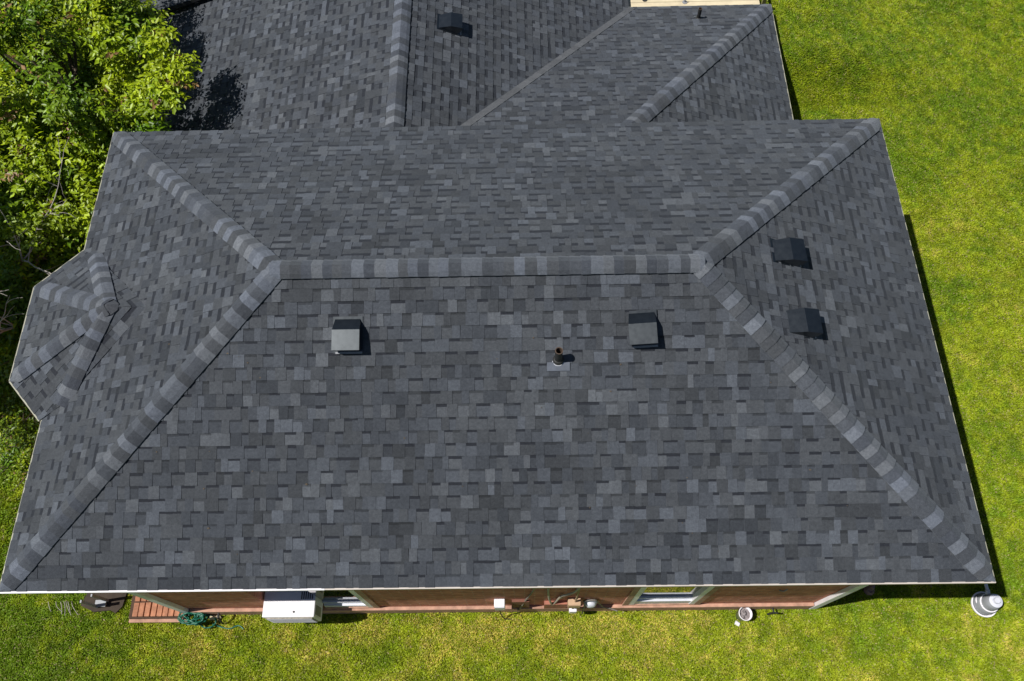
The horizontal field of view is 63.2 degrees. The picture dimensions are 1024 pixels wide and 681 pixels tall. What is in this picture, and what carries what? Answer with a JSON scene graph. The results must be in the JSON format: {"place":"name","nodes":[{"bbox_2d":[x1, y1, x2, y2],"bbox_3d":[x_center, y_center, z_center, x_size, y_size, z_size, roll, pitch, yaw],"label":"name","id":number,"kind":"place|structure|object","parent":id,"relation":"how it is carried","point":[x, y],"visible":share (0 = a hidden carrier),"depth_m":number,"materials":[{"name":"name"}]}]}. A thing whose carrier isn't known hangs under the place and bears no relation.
{"place":"outdoors","nodes":[
{"label":"outdoors","id":0,"kind":"place"},
{"bbox_2d":[80,594,108,607],"bbox_3d":[-5.795,3.618,11.550,0.155,0.500,0.120,-1,64,1],"label":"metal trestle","id":1,"kind":"object","parent":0,"point":[101,601],"visible":1,"depth_m":11.64,"materials":[{"name":"grey metal"}]},
{"bbox_2d":[0,0,1023,680],"bbox_3d":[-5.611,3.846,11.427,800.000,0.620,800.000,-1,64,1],"label":"lawn","id":2,"kind":"structure","parent":0,"point":[808,70],"depth_m":11.73,"materials":[{"name":"plant"}]},
{"bbox_2d":[0,359,39,467],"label":"shrub","id":3,"kind":"object","parent":2,"relation":"on","point":[21,441],"visible":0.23,"depth_m":12.31,"materials":[{"name":"green plant"}]},
{"bbox_2d":[0,412,39,488],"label":"shrub","id":4,"kind":"object","parent":2,"relation":"on","point":[8,462],"visible":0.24,"depth_m":12.30,"materials":[{"name":"green plant"}]},
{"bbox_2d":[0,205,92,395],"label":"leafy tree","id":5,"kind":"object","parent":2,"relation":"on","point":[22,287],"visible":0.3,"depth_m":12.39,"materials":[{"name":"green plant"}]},
{"bbox_2d":[0,290,15,333],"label":"dead branch","id":6,"kind":"object","parent":5,"relation":"attached to","point":[4,329],"visible":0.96,"depth_m":12.02,"materials":[{"name":"wood"}]},
{"bbox_2d":[0,98,109,282],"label":"leafy tree","id":7,"kind":"object","parent":2,"relation":"on","point":[18,208],"visible":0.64,"depth_m":12.33,"materials":[{"name":"green plant"}]},
{"bbox_2d":[0,136,73,274],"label":"dead branch","id":8,"kind":"object","parent":7,"relation":"attached to","point":[30,251],"visible":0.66,"depth_m":12.05,"materials":[{"name":"wood"}]},
{"bbox_2d":[48,601,77,614],"bbox_3d":[-6.356,3.787,11.763,0.487,0.057,0.198,-1,64,1],"label":"wire scrap","id":9,"kind":"object","parent":2,"relation":"on","point":[61,607],"visible":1,"depth_m":11.74,"materials":[{"name":"grey metal"}]},
{"bbox_2d":[0,0,201,204],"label":"leafy tree","id":10,"kind":"object","parent":2,"relation":"on","point":[114,73],"visible":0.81,"depth_m":12.84,"materials":[{"name":"green plant"}]},
{"bbox_2d":[81,593,127,612],"bbox_3d":[-5.782,3.659,11.835,0.590,0.050,0.439,11,65,6],"label":"rubber mat","id":11,"kind":"object","parent":2,"relation":"on","point":[115,604],"visible":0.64,"depth_m":11.79,"materials":[{"name":"rubber"}]},
{"bbox_2d":[128,595,187,622],"bbox_3d":[-4.964,3.646,11.802,0.830,0.190,0.674,-1,64,1],"label":"brick stoop","id":12,"kind":"object","parent":2,"relation":"on","point":[143,610],"visible":0.3,"depth_m":11.66,"materials":[{"name":"brick"}]},
{"bbox_2d":[177,609,243,629],"bbox_3d":[-4.169,3.881,11.542,0.871,0.291,0.227,6,65,4],"label":"garden hose","id":13,"kind":"object","parent":2,"relation":"on","point":[201,615],"visible":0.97,"depth_m":11.47,"materials":[{"name":"teal rubber"}]},
{"bbox_2d":[209,615,220,620],"bbox_3d":[-4.152,3.881,11.646,0.150,0.100,0.065,-1,64,1],"label":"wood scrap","id":14,"kind":"object","parent":2,"relation":"on","point":[211,618],"visible":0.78,"depth_m":11.62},
{"bbox_2d":[0,0,995,614],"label":"brick house","id":15,"kind":"structure","parent":2,"relation":"on","point":[392,306],"depth_m":9.30,"materials":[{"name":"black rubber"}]},
{"bbox_2d":[215,613,223,624],"bbox_3d":[-4.049,3.863,11.545,0.060,0.239,0.132,-1,64,1],"label":"garden tap","id":16,"kind":"object","parent":15,"relation":"attached to","point":[218,617],"visible":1,"depth_m":11.47,"materials":[{"name":"black metal"}]},
{"bbox_2d":[262,591,322,622],"bbox_3d":[-2.908,3.536,11.079,0.684,0.456,0.380,-1,64,1],"label":"air conditioner","id":17,"kind":"object","parent":15,"relation":"attached to","point":[292,606],"visible":0.9,"depth_m":10.88,"materials":[{"name":"white paint"}]},
{"bbox_2d":[309,590,372,606],"bbox_3d":[-2.591,3.298,10.823,1.375,1.828,0.161,3,65,3],"label":"window","id":18,"kind":"structure","parent":15,"relation":"in","point":[339,598],"depth_m":11.06,"materials":[{"name":"white paint"}]},
{"bbox_2d":[494,599,511,619],"bbox_3d":[-0.119,3.634,11.237,0.213,0.917,0.156,-1,64,1],"label":"telephone box","id":19,"kind":"object","parent":15,"relation":"attached to","point":[499,604],"visible":1,"depth_m":10.84,"materials":[{"name":"white paint"}]},
{"bbox_2d":[512,599,528,607],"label":"wall panel","id":20,"kind":"structure","parent":15,"relation":"attached to","point":[517,603],"depth_m":11.02,"materials":[{"name":"brown brick"}]},
{"bbox_2d":[517,588,534,610],"bbox_3d":[0.175,3.172,10.384,0.264,2.330,0.041,-10,65,-4],"label":"wall cable","id":21,"kind":"object","parent":15,"relation":"attached to","point":[530,594],"depth_m":10.66,"materials":[{"name":"plastic"}]},
{"bbox_2d":[544,601,566,608],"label":"wall panel","id":22,"kind":"structure","parent":15,"relation":"attached to","point":[557,604],"depth_m":11.07,"materials":[{"name":"red brick"}]},
{"bbox_2d":[547,588,579,604],"bbox_3d":[0.648,3.090,10.227,0.460,1.994,0.056,-1,64,1],"label":"wall conduit","id":23,"kind":"object","parent":15,"relation":"attached to","point":[561,596],"depth_m":10.43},
{"bbox_2d":[569,608,576,612],"bbox_3d":[0.818,3.592,11.150,0.100,0.302,0.088,-1,64,1],"label":"junction box","id":24,"kind":"object","parent":15,"relation":"attached to","point":[572,610],"visible":0.48,"depth_m":11.14,"materials":[{"name":"white paint"}]},
{"bbox_2d":[567,598,580,607],"bbox_3d":[0.815,3.445,10.917,0.165,0.250,0.104,-1,64,1],"label":"meter box","id":25,"kind":"object","parent":15,"relation":"attached to","point":[571,603],"visible":1,"depth_m":10.81,"materials":[{"name":"beige plastic"}]},
{"bbox_2d":[581,599,616,613],"bbox_3d":[1.184,3.560,11.161,0.504,0.741,0.115,-1,64,1],"label":"electric meter","id":26,"kind":"object","parent":15,"relation":"attached to","point":[590,603],"visible":1,"depth_m":10.96,"materials":[{"name":"grey plastic"}]},
{"bbox_2d":[628,587,713,604],"bbox_3d":[2.017,3.231,10.695,0.888,1.708,0.110,-1,64,1],"label":"window","id":27,"kind":"structure","parent":15,"relation":"in","point":[646,595],"depth_m":10.95,"materials":[{"name":"white paint"}]},
{"bbox_2d":[628,0,759,6],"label":"wooden deck","id":28,"kind":"structure","parent":2,"relation":"on","point":[636,3],"depth_m":15.56,"materials":[{"name":"beige wood"}]},
{"bbox_2d":[734,608,752,625],"bbox_3d":[3.197,3.816,11.482,0.192,0.238,0.256,10,65,6],"label":"bucket","id":29,"kind":"object","parent":2,"relation":"on","point":[743,614],"visible":1,"depth_m":11.43,"materials":[{"name":"white paint"}]},
{"bbox_2d":[863,585,874,595],"bbox_3d":[5.011,3.476,11.621,0.146,0.200,0.153,-1,64,1],"label":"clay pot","id":30,"kind":"object","parent":2,"relation":"on","point":[869,590],"visible":0.88,"depth_m":11.61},
{"bbox_2d":[971,591,1002,616],"bbox_3d":[6.547,3.593,11.398,0.344,0.445,0.344,-1,64,1],"label":"canister","id":31,"kind":"object","parent":2,"relation":"on","point":[983,604],"visible":0.99,"depth_m":11.38,"materials":[{"name":"white paint"}]},
{"bbox_2d":[984,584,989,594],"bbox_3d":[6.499,3.303,11.469,0.063,0.081,0.398,-7,65,-2],"label":"grey pipe","id":32,"kind":"object","parent":31,"relation":"attached to","point":[987,590],"visible":0.54,"depth_m":11.39,"materials":[{"name":"plastic"}]}
]}

